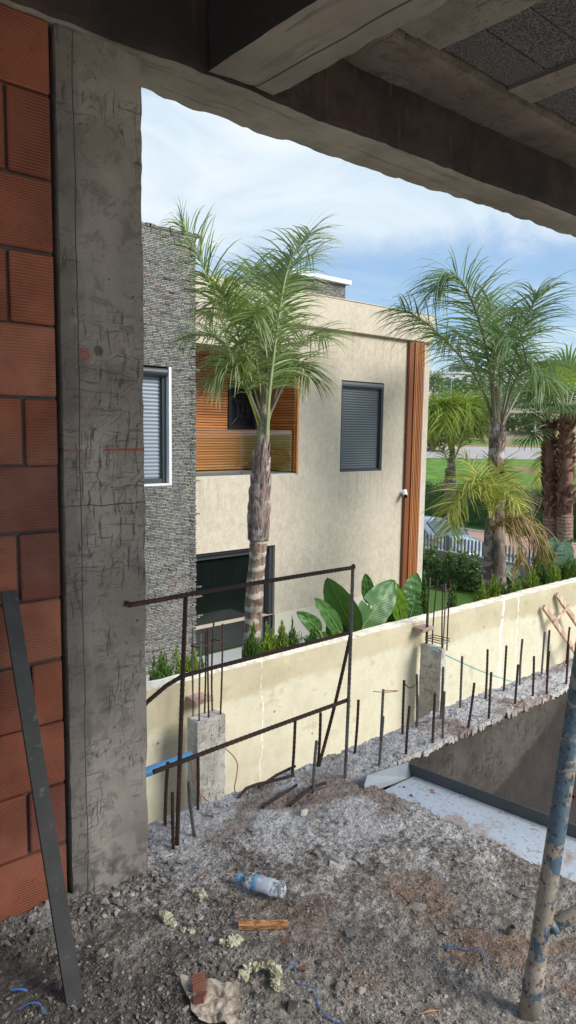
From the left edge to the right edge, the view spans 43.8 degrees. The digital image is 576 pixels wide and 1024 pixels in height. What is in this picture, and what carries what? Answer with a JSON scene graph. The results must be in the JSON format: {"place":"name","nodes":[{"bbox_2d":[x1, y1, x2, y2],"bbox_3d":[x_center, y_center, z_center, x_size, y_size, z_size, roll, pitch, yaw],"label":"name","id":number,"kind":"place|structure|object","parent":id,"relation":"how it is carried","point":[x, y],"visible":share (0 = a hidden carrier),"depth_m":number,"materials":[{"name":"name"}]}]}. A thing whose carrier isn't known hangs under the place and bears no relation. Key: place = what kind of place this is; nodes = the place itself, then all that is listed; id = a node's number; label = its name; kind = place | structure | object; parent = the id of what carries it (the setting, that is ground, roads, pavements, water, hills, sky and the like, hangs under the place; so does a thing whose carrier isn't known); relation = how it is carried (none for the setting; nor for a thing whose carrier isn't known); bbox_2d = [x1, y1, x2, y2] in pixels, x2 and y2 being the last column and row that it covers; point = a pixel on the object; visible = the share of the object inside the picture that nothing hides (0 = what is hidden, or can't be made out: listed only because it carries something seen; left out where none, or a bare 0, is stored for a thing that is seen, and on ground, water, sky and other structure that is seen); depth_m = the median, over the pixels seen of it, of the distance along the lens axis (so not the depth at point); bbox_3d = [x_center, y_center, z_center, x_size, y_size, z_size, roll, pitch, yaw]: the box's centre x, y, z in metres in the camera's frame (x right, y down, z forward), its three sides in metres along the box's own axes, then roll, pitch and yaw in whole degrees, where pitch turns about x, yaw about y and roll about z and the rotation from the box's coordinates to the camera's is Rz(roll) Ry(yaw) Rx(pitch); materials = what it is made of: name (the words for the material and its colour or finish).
{"place":"outdoors","nodes":[
{"label":"outdoors","id":0,"kind":"place"},
{"bbox_2d":[146,635,319,681],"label":"terrace","id":1,"kind":"structure","parent":0,"point":[232,654],"depth_m":13.11,"materials":[{"name":"concrete"}]},
{"bbox_2d":[0,658,575,1023],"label":"floor","id":2,"kind":"structure","parent":0,"point":[342,840],"depth_m":2.30,"materials":[{"name":"gravel"}]},
{"bbox_2d":[0,4,66,921],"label":"brick wall","id":3,"kind":"structure","parent":2,"relation":"on","point":[29,552],"depth_m":2.11,"materials":[{"name":"brick"}]},
{"bbox_2d":[0,590,83,1004],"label":"flat steel bar","id":4,"kind":"object","parent":2,"relation":"on","point":[59,909],"visible":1,"depth_m":2.00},
{"bbox_2d":[48,23,147,894],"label":"concrete column","id":5,"kind":"structure","parent":2,"relation":"on","point":[95,96],"depth_m":2.25,"materials":[{"name":"concrete"}]},
{"bbox_2d":[163,761,169,825],"bbox_3d":[-0.474,1.116,2.789,0.027,0.295,0.017,-5,9,-40],"label":"rebar stub","id":6,"kind":"object","parent":2,"relation":"on","point":[165,795],"visible":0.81,"depth_m":2.78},
{"bbox_2d":[159,910,177,927],"bbox_3d":[-0.377,1.288,2.264,0.071,0.048,0.041,5,8,30],"label":"mineral wool","id":7,"kind":"object","parent":2,"relation":"on","point":[167,918],"visible":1,"depth_m":2.25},
{"bbox_2d":[171,792,174,849],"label":"rebar stub","id":8,"kind":"object","parent":2,"relation":"on","point":[172,824],"visible":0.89,"depth_m":2.64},
{"bbox_2d":[187,781,195,836],"bbox_3d":[-0.363,1.147,2.718,0.045,0.268,0.016,-5,9,-40],"label":"rebar stub","id":9,"kind":"object","parent":2,"relation":"on","point":[191,809],"visible":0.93,"depth_m":2.71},
{"bbox_2d":[196,757,199,809],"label":"rebar stub","id":10,"kind":"object","parent":2,"relation":"on","point":[198,783],"visible":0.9,"depth_m":2.92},
{"bbox_2d":[191,887,207,899],"bbox_3d":[-0.299,1.276,2.398,0.041,0.034,0.068,-5,9,-40],"label":"mineral wool","id":11,"kind":"object","parent":2,"relation":"on","point":[200,893],"visible":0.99,"depth_m":2.39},
{"bbox_2d":[180,974,241,1023],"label":"crumpled paper","id":12,"kind":"object","parent":2,"relation":"on","point":[221,1002],"visible":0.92,"depth_m":1.93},
{"bbox_2d":[192,970,205,992],"bbox_3d":[-0.247,1.297,1.974,0.037,0.038,0.036,0,7,-11],"label":"brick shard","id":13,"kind":"object","parent":12,"relation":"on","point":[199,981],"visible":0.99,"depth_m":1.96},
{"bbox_2d":[193,990,206,1004],"bbox_3d":[-0.237,1.306,1.925,0.030,0.030,0.022,3,7,14],"label":"brick shard","id":14,"kind":"object","parent":12,"relation":"on","point":[200,997],"visible":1,"depth_m":1.92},
{"bbox_2d":[219,933,242,947],"bbox_3d":[-0.172,1.295,2.165,0.067,0.036,0.055,-5,9,-40],"label":"mineral wool","id":15,"kind":"object","parent":2,"relation":"on","point":[232,940],"visible":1,"depth_m":2.16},
{"bbox_2d":[123,564,355,845],"bbox_3d":[-0.189,0.750,2.856,1.138,1.013,0.205,-5,9,-42],"label":"rebar railing","id":16,"kind":"object","parent":2,"relation":"on","point":[181,677],"visible":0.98,"depth_m":2.75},
{"bbox_2d":[145,751,192,776],"bbox_3d":[-0.582,1.121,3.119,0.378,0.052,0.042,-5,9,-40],"label":"water pipe","id":17,"kind":"object","parent":16,"relation":"on","point":[149,769],"visible":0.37,"depth_m":3.13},
{"bbox_2d":[237,959,282,991],"bbox_3d":[-0.074,1.309,2.036,0.141,0.052,0.080,3,7,20],"label":"mineral wool","id":18,"kind":"object","parent":2,"relation":"on","point":[276,973],"visible":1,"depth_m":2.03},
{"bbox_2d":[236,873,285,897],"bbox_3d":[-0.091,1.251,2.408,0.178,0.056,0.057,3,7,21],"label":"plastic bottle","id":19,"kind":"object","parent":2,"relation":"on","point":[263,884],"visible":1,"depth_m":2.39,"materials":[{"name":"white"}]},
{"bbox_2d":[238,919,287,929],"bbox_3d":[-0.077,1.282,2.229,0.155,0.023,0.032,0,7,-4],"label":"wood offcut","id":20,"kind":"object","parent":2,"relation":"on","point":[261,924],"visible":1,"depth_m":2.22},
{"bbox_2d":[237,774,294,798],"bbox_3d":[-0.100,1.189,3.113,0.290,0.038,0.037,-4,8,-34],"label":"loose rebar","id":21,"kind":"object","parent":2,"relation":"on","point":[263,782],"visible":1,"depth_m":3.11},
{"bbox_2d":[258,765,295,788],"bbox_3d":[-0.051,1.177,3.191,0.025,0.022,0.244,7,9,41],"label":"loose rebar","id":22,"kind":"object","parent":2,"relation":"on","point":[278,774],"visible":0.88,"depth_m":3.20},
{"bbox_2d":[262,784,297,807],"bbox_3d":[-0.034,1.196,3.017,0.018,0.021,0.227,6,8,39],"label":"loose rebar","id":23,"kind":"object","parent":2,"relation":"on","point":[266,804],"visible":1,"depth_m":3.01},
{"bbox_2d":[285,1000,297,1012],"bbox_3d":[0.011,1.326,1.930,0.045,0.022,0.023,-3,8,-30],"label":"stone","id":24,"kind":"object","parent":2,"relation":"on","point":[290,1005],"visible":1,"depth_m":1.92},
{"bbox_2d":[291,721,296,773],"bbox_3d":[0.026,1.081,3.228,0.028,0.295,0.018,-5,9,-40],"label":"rebar stub","id":25,"kind":"object","parent":2,"relation":"on","point":[294,747],"visible":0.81,"depth_m":3.22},
{"bbox_2d":[289,781,325,806],"bbox_3d":[0.082,1.196,3.048,0.025,0.032,0.228,7,9,43],"label":"loose rebar","id":26,"kind":"object","parent":2,"relation":"on","point":[297,799],"visible":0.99,"depth_m":3.04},
{"bbox_2d":[284,964,342,1023],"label":"string","id":27,"kind":"object","parent":2,"relation":"on","point":[316,993],"visible":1,"depth_m":1.98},
{"bbox_2d":[312,740,317,793],"bbox_3d":[0.114,1.108,3.062,0.026,0.270,0.016,-5,9,-40],"label":"rebar stub","id":28,"kind":"object","parent":2,"relation":"on","point":[314,766],"visible":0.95,"depth_m":3.05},
{"bbox_2d":[316,712,321,765],"bbox_3d":[0.144,1.078,3.332,0.028,0.296,0.016,-5,9,-40],"label":"rebar stub","id":29,"kind":"object","parent":2,"relation":"on","point":[319,734],"visible":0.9,"depth_m":3.33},
{"bbox_2d":[354,699,359,753],"bbox_3d":[0.332,1.063,3.477,0.031,0.307,0.016,-3,8,-31],"label":"rebar stub","id":30,"kind":"object","parent":2,"relation":"on","point":[357,726],"visible":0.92,"depth_m":3.47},
{"bbox_2d":[378,716,384,765],"bbox_3d":[0.433,1.087,3.334,0.033,0.277,0.018,-5,9,-40],"label":"rebar stub","id":31,"kind":"object","parent":2,"relation":"on","point":[381,741],"visible":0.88,"depth_m":3.33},
{"bbox_2d":[379,689,384,740],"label":"rebar stub","id":32,"kind":"object","parent":2,"relation":"on","point":[382,704],"visible":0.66,"depth_m":3.60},
{"bbox_2d":[401,680,405,733],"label":"rebar stub","id":33,"kind":"object","parent":2,"relation":"on","point":[403,706],"visible":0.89,"depth_m":3.69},
{"bbox_2d":[405,706,410,753],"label":"rebar stub","id":34,"kind":"object","parent":2,"relation":"on","point":[407,729],"visible":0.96,"depth_m":3.42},
{"bbox_2d":[415,674,418,726],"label":"rebar stub","id":35,"kind":"object","parent":2,"relation":"on","point":[417,702],"visible":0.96,"depth_m":3.76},
{"bbox_2d":[431,693,435,742],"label":"rebar stub","id":36,"kind":"object","parent":2,"relation":"on","point":[433,716],"visible":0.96,"depth_m":3.56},
{"bbox_2d":[439,667,444,718],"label":"rebar stub","id":37,"kind":"object","parent":2,"relation":"on","point":[442,690],"visible":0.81,"depth_m":3.89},
{"bbox_2d":[441,691,445,738],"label":"rebar stub","id":38,"kind":"object","parent":2,"relation":"on","point":[443,713],"visible":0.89,"depth_m":3.62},
{"bbox_2d":[459,656,462,707],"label":"rebar stub","id":39,"kind":"object","parent":2,"relation":"on","point":[461,678],"visible":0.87,"depth_m":4.03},
{"bbox_2d":[363,762,575,881],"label":"steel tray","id":40,"kind":"object","parent":2,"relation":"on","point":[518,829],"visible":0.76,"depth_m":2.96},
{"bbox_2d":[467,683,475,727],"bbox_3d":[0.963,1.040,3.774,0.053,0.280,0.014,-4,8,-35],"label":"rebar stub","id":41,"kind":"object","parent":2,"relation":"on","point":[471,706],"visible":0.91,"depth_m":3.77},
{"bbox_2d":[484,649,488,699],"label":"rebar stub","id":42,"kind":"object","parent":2,"relation":"on","point":[487,662],"visible":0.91,"depth_m":4.18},
{"bbox_2d":[488,672,492,718],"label":"rebar stub","id":43,"kind":"object","parent":2,"relation":"on","point":[490,691],"visible":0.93,"depth_m":3.88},
{"bbox_2d":[503,645,507,690],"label":"rebar stub","id":44,"kind":"object","parent":2,"relation":"on","point":[505,663],"visible":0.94,"depth_m":4.31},
{"bbox_2d":[506,923,515,935],"bbox_3d":[0.694,1.301,2.229,0.027,0.030,0.027,-5,9,-40],"label":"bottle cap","id":45,"kind":"object","parent":2,"relation":"on","point":[510,929],"visible":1,"depth_m":2.22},
{"bbox_2d":[514,664,518,703],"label":"rebar stub","id":46,"kind":"object","parent":2,"relation":"on","point":[516,684],"visible":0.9,"depth_m":4.11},
{"bbox_2d":[518,639,522,684],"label":"rebar stub","id":47,"kind":"object","parent":2,"relation":"on","point":[520,661],"visible":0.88,"depth_m":4.43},
{"bbox_2d":[532,656,534,696],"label":"rebar stub","id":48,"kind":"object","parent":2,"relation":"on","point":[533,676],"visible":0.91,"depth_m":4.23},
{"bbox_2d":[541,631,545,674],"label":"rebar stub","id":49,"kind":"object","parent":2,"relation":"on","point":[543,648],"visible":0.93,"depth_m":4.62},
{"bbox_2d":[518,642,575,1021],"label":"scaffold pole","id":50,"kind":"object","parent":2,"relation":"on","point":[547,923],"visible":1,"depth_m":1.90,"materials":[{"name":"metal"}]},
{"bbox_2d":[545,651,549,694],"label":"rebar stub","id":51,"kind":"object","parent":2,"relation":"on","point":[547,673],"visible":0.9,"depth_m":4.29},
{"bbox_2d":[565,643,569,683],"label":"rebar stub","id":52,"kind":"object","parent":2,"relation":"on","point":[567,663],"visible":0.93,"depth_m":4.43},
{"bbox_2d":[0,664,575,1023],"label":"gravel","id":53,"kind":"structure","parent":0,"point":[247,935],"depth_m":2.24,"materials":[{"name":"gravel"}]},
{"bbox_2d":[196,580,477,656],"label":"lawn","id":54,"kind":"structure","parent":0,"point":[465,597],"depth_m":17.94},
{"bbox_2d":[148,651,175,680],"bbox_3d":[-1.291,2.351,7.294,0.562,1.927,0.562,4,7,25],"label":"conifer shrub","id":55,"kind":"object","parent":54,"relation":"on","point":[161,671],"visible":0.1,"depth_m":7.18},
{"bbox_2d":[170,643,198,674],"bbox_3d":[-1.070,2.322,7.542,0.567,1.935,0.561,-5,9,-40],"label":"conifer shrub","id":56,"kind":"object","parent":54,"relation":"on","point":[188,666],"visible":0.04,"depth_m":7.46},
{"bbox_2d":[242,621,262,657],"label":"conifer shrub","id":57,"kind":"object","parent":54,"relation":"on","point":[253,648],"visible":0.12,"depth_m":7.86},
{"bbox_2d":[151,197,360,657],"bbox_3d":[-0.469,-0.402,9.694,2.769,6.893,3.238,2,7,13],"label":"palm tree","id":58,"kind":"object","parent":54,"relation":"on","point":[248,314],"visible":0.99,"depth_m":8.96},
{"bbox_2d":[258,621,279,652],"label":"conifer shrub","id":59,"kind":"object","parent":54,"relation":"on","point":[269,641],"visible":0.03,"depth_m":8.07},
{"bbox_2d":[275,620,289,648],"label":"conifer shrub","id":60,"kind":"object","parent":54,"relation":"on","point":[282,636],"visible":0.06,"depth_m":8.13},
{"bbox_2d":[142,221,434,674],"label":"house","id":61,"kind":"structure","parent":54,"relation":"on","point":[347,466],"depth_m":14.05,"materials":[{"name":"beige paint"}]},
{"bbox_2d":[142,366,171,485],"bbox_3d":[-2.543,-1.382,11.509,1.425,1.945,0.208,-5,9,-40],"label":"window","id":62,"kind":"structure","parent":61,"relation":"in","point":[156,391],"depth_m":11.86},
{"bbox_2d":[195,545,271,654],"bbox_3d":[-1.099,1.637,13.379,1.860,1.923,0.210,-5,9,-40],"label":"sliding door","id":63,"kind":"structure","parent":61,"relation":"in","point":[222,568],"depth_m":13.37,"materials":[{"name":"black glass"}]},
{"bbox_2d":[227,381,255,428],"bbox_3d":[-0.939,-2.149,14.474,0.680,0.940,0.062,-5,9,-40],"label":"window","id":64,"kind":"structure","parent":61,"relation":"in","point":[240,412],"depth_m":14.46,"materials":[{"name":"black glass"}]},
{"bbox_2d":[340,380,383,471],"bbox_3d":[1.517,-1.796,15.089,1.280,1.870,0.132,-5,9,-40],"label":"window","id":65,"kind":"structure","parent":61,"relation":"in","point":[361,402],"depth_m":15.13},
{"bbox_2d":[285,615,303,645],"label":"conifer shrub","id":66,"kind":"object","parent":54,"relation":"on","point":[292,638],"visible":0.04,"depth_m":8.46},
{"bbox_2d":[303,625,318,641],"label":"conifer shrub","id":67,"kind":"object","parent":54,"relation":"on","point":[311,637],"visible":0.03,"depth_m":8.72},
{"bbox_2d":[297,573,423,637],"bbox_3d":[1.063,1.906,10.081,0.632,2.267,2.949,6,8,36],"label":"banana plant","id":68,"kind":"object","parent":54,"relation":"on","point":[389,601],"visible":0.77,"depth_m":9.95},
{"bbox_2d":[420,570,427,613],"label":"conifer shrub","id":69,"kind":"object","parent":54,"relation":"on","point":[424,595],"visible":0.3,"depth_m":11.92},
{"bbox_2d":[422,543,433,583],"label":"garden shrub","id":70,"kind":"object","parent":54,"relation":"on","point":[424,562],"visible":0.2,"depth_m":19.84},
{"bbox_2d":[422,544,448,585],"bbox_3d":[4.001,1.490,19.475,1.174,1.220,0.680,7,9,44],"label":"garden shrub","id":71,"kind":"object","parent":54,"relation":"on","point":[435,560],"visible":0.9,"depth_m":19.46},
{"bbox_2d":[430,546,461,586],"bbox_3d":[4.309,1.576,19.236,0.689,1.387,0.978,-5,9,-40],"label":"garden shrub","id":72,"kind":"object","parent":54,"relation":"on","point":[449,559],"visible":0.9,"depth_m":19.12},
{"bbox_2d":[446,584,458,608],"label":"conifer shrub","id":73,"kind":"object","parent":54,"relation":"on","point":[452,599],"visible":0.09,"depth_m":11.63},
{"bbox_2d":[447,550,472,590],"bbox_3d":[4.604,1.552,18.861,0.634,1.111,0.748,-5,9,-40],"label":"garden shrub","id":74,"kind":"object","parent":54,"relation":"on","point":[461,564],"visible":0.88,"depth_m":18.82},
{"bbox_2d":[367,242,575,591],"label":"palm tree","id":75,"kind":"object","parent":54,"relation":"on","point":[500,346],"visible":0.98,"depth_m":13.21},
{"bbox_2d":[462,550,482,592],"bbox_3d":[4.951,1.597,18.524,0.710,1.229,0.932,-5,9,-40],"label":"garden shrub","id":76,"kind":"object","parent":54,"relation":"on","point":[474,570],"visible":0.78,"depth_m":18.50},
{"bbox_2d":[472,579,489,601],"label":"conifer shrub","id":77,"kind":"object","parent":54,"relation":"on","point":[481,593],"visible":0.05,"depth_m":10.74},
{"bbox_2d":[419,447,561,591],"bbox_3d":[3.511,0.821,12.607,2.862,3.917,2.218,-5,9,-40],"label":"palm tree","id":78,"kind":"object","parent":54,"relation":"on","point":[494,489],"visible":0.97,"depth_m":12.38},
{"bbox_2d":[484,575,500,597],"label":"conifer shrub","id":79,"kind":"object","parent":54,"relation":"on","point":[495,590],"visible":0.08,"depth_m":11.02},
{"bbox_2d":[498,577,511,594],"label":"conifer shrub","id":80,"kind":"object","parent":54,"relation":"on","point":[502,591],"visible":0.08,"depth_m":11.32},
{"bbox_2d":[506,564,523,588],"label":"banana plant","id":81,"kind":"object","parent":54,"relation":"on","point":[517,577],"visible":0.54,"depth_m":14.98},
{"bbox_2d":[522,565,541,589],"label":"conifer shrub","id":82,"kind":"object","parent":54,"relation":"on","point":[530,580],"visible":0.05,"depth_m":11.66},
{"bbox_2d":[535,560,554,585],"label":"conifer shrub","id":83,"kind":"object","parent":54,"relation":"on","point":[544,576],"visible":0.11,"depth_m":11.94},
{"bbox_2d":[546,559,560,583],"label":"conifer shrub","id":84,"kind":"object","parent":54,"relation":"on","point":[556,577],"visible":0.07,"depth_m":12.08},
{"bbox_2d":[540,537,574,570],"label":"banana plant","id":85,"kind":"object","parent":54,"relation":"on","point":[563,550],"visible":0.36,"depth_m":16.35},
{"bbox_2d":[556,553,575,580],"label":"conifer shrub","id":86,"kind":"object","parent":54,"relation":"on","point":[567,573],"visible":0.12,"depth_m":12.48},
{"bbox_2d":[141,87,575,399],"label":"sky","id":87,"kind":"structure","parent":0,"point":[255,182],"materials":[{"name":"blue"}]},
{"bbox_2d":[342,0,575,168],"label":"ceiling","id":88,"kind":"structure","parent":0,"point":[506,68],"depth_m":2.73,"materials":[{"name":"concrete"}]},
{"bbox_2d":[0,0,575,237],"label":"concrete beam","id":89,"kind":"structure","parent":88,"relation":"attached to","point":[346,111],"depth_m":2.77,"materials":[{"name":"concrete"}]},
{"bbox_2d":[209,0,447,93],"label":"concrete beam","id":90,"kind":"structure","parent":89,"relation":"attached to","point":[273,46],"depth_m":2.14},
{"bbox_2d":[426,400,575,491],"bbox_3d":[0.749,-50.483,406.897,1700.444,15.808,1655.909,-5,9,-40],"label":"ground","id":91,"kind":"structure","parent":0,"point":[436,468],"depth_m":59.85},
{"bbox_2d":[145,577,575,824],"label":"boundary wall","id":92,"kind":"structure","parent":91,"relation":"on","point":[263,692],"depth_m":8.11,"materials":[{"name":"paint"}]},
{"bbox_2d":[186,692,210,705],"bbox_3d":[-0.828,1.746,6.694,0.199,0.052,0.171,-5,9,-40],"label":"brick lump","id":93,"kind":"object","parent":92,"relation":"on","point":[189,698],"visible":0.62,"depth_m":6.66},
{"bbox_2d":[413,624,434,632],"bbox_3d":[1.672,1.431,8.812,0.235,0.054,0.172,-5,9,-40],"label":"brick lump","id":94,"kind":"object","parent":92,"relation":"on","point":[422,628],"visible":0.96,"depth_m":8.76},
{"bbox_2d":[429,368,454,397],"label":"ridge tree","id":95,"kind":"object","parent":91,"relation":"on","point":[435,378],"visible":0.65,"depth_m":163.82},
{"bbox_2d":[429,372,461,399],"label":"ridge tree","id":96,"kind":"object","parent":91,"relation":"on","point":[447,383],"visible":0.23,"depth_m":173.20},
{"bbox_2d":[427,432,471,450],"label":"hillside bush","id":97,"kind":"object","parent":91,"relation":"on","point":[429,445],"visible":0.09,"depth_m":69.94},
{"bbox_2d":[429,372,475,396],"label":"building","id":98,"kind":"structure","parent":91,"relation":"on","point":[456,375],"depth_m":232.87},
{"bbox_2d":[427,444,540,447],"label":"kerb","id":99,"kind":"structure","parent":91,"relation":"on","point":[488,446],"depth_m":75.66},
{"bbox_2d":[423,533,574,589],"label":"picket fence","id":100,"kind":"object","parent":91,"relation":"on","point":[447,541],"visible":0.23,"depth_m":19.26,"materials":[{"name":"wood"}]},
{"bbox_2d":[424,479,575,537],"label":"clipped hedge","id":101,"kind":"object","parent":91,"relation":"on","point":[473,515],"visible":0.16,"depth_m":31.85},
{"bbox_2d":[489,414,527,430],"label":"hillside bush","id":102,"kind":"object","parent":91,"relation":"on","point":[510,420],"visible":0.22,"depth_m":91.32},
{"bbox_2d":[510,392,560,414],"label":"hillside bush","id":103,"kind":"object","parent":91,"relation":"on","point":[522,401],"visible":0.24,"depth_m":119.12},
{"bbox_2d":[526,430,575,493],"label":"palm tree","id":104,"kind":"object","parent":91,"relation":"on","point":[535,480],"visible":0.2,"depth_m":28.70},
{"bbox_2d":[426,446,575,459],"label":"road","id":105,"kind":"structure","parent":0,"point":[508,452],"depth_m":68.65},
{"bbox_2d":[456,523,575,542],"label":"verge","id":106,"kind":"structure","parent":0,"point":[475,527],"depth_m":31.06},
{"bbox_2d":[521,484,541,525],"bbox_3d":[9.830,-0.034,28.677,1.278,2.120,0.917,-2,7,-24],"label":"dry shrub","id":107,"kind":"object","parent":106,"relation":"on","point":[533,497],"visible":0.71,"depth_m":28.60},
{"bbox_2d":[467,530,575,557],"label":"pavement","id":108,"kind":"structure","parent":0,"point":[479,535],"depth_m":26.91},
{"label":"building plot","id":109,"kind":"structure","parent":0,"visible":0},
{"bbox_2d":[187,622,225,809],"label":"stub column","id":110,"kind":"structure","parent":109,"relation":"on","point":[205,730],"depth_m":6.45,"materials":[{"name":"concrete"}]},
{"bbox_2d":[418,578,451,719],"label":"stub column","id":111,"kind":"structure","parent":109,"relation":"on","point":[432,662],"depth_m":8.72,"materials":[{"name":"concrete"}]},
{"bbox_2d":[382,689,575,824],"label":"retaining wall","id":112,"kind":"structure","parent":109,"relation":"on","point":[514,759],"depth_m":4.08,"materials":[{"name":"concrete"}]},
{"bbox_2d":[541,592,575,653],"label":"wooden ladder","id":113,"kind":"object","parent":109,"relation":"on","point":[553,619],"visible":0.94,"depth_m":10.91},
{"label":"street","id":114,"kind":"structure","parent":0,"visible":0},
{"bbox_2d":[423,515,482,555],"bbox_3d":[4.412,0.908,22.549,2.060,1.478,4.150,-5,9,-40],"label":"parked car","id":115,"kind":"object","parent":114,"relation":"on","point":[428,525],"visible":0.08,"depth_m":21.69,"materials":[{"name":"white paint"}]},
{"bbox_2d":[427,386,509,521],"bbox_3d":[5.596,-1.435,24.273,3.825,5.837,3.847,3,7,19],"label":"palm tree","id":116,"kind":"object","parent":114,"relation":"on","point":[466,416],"visible":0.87,"depth_m":23.14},
{"bbox_2d":[506,366,574,545],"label":"fan palm","id":117,"kind":"object","parent":114,"relation":"on","point":[548,444],"visible":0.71,"depth_m":22.40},
{"bbox_2d":[530,342,575,546],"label":"fan palm","id":118,"kind":"object","parent":114,"relation":"on","point":[565,473],"visible":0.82,"depth_m":21.91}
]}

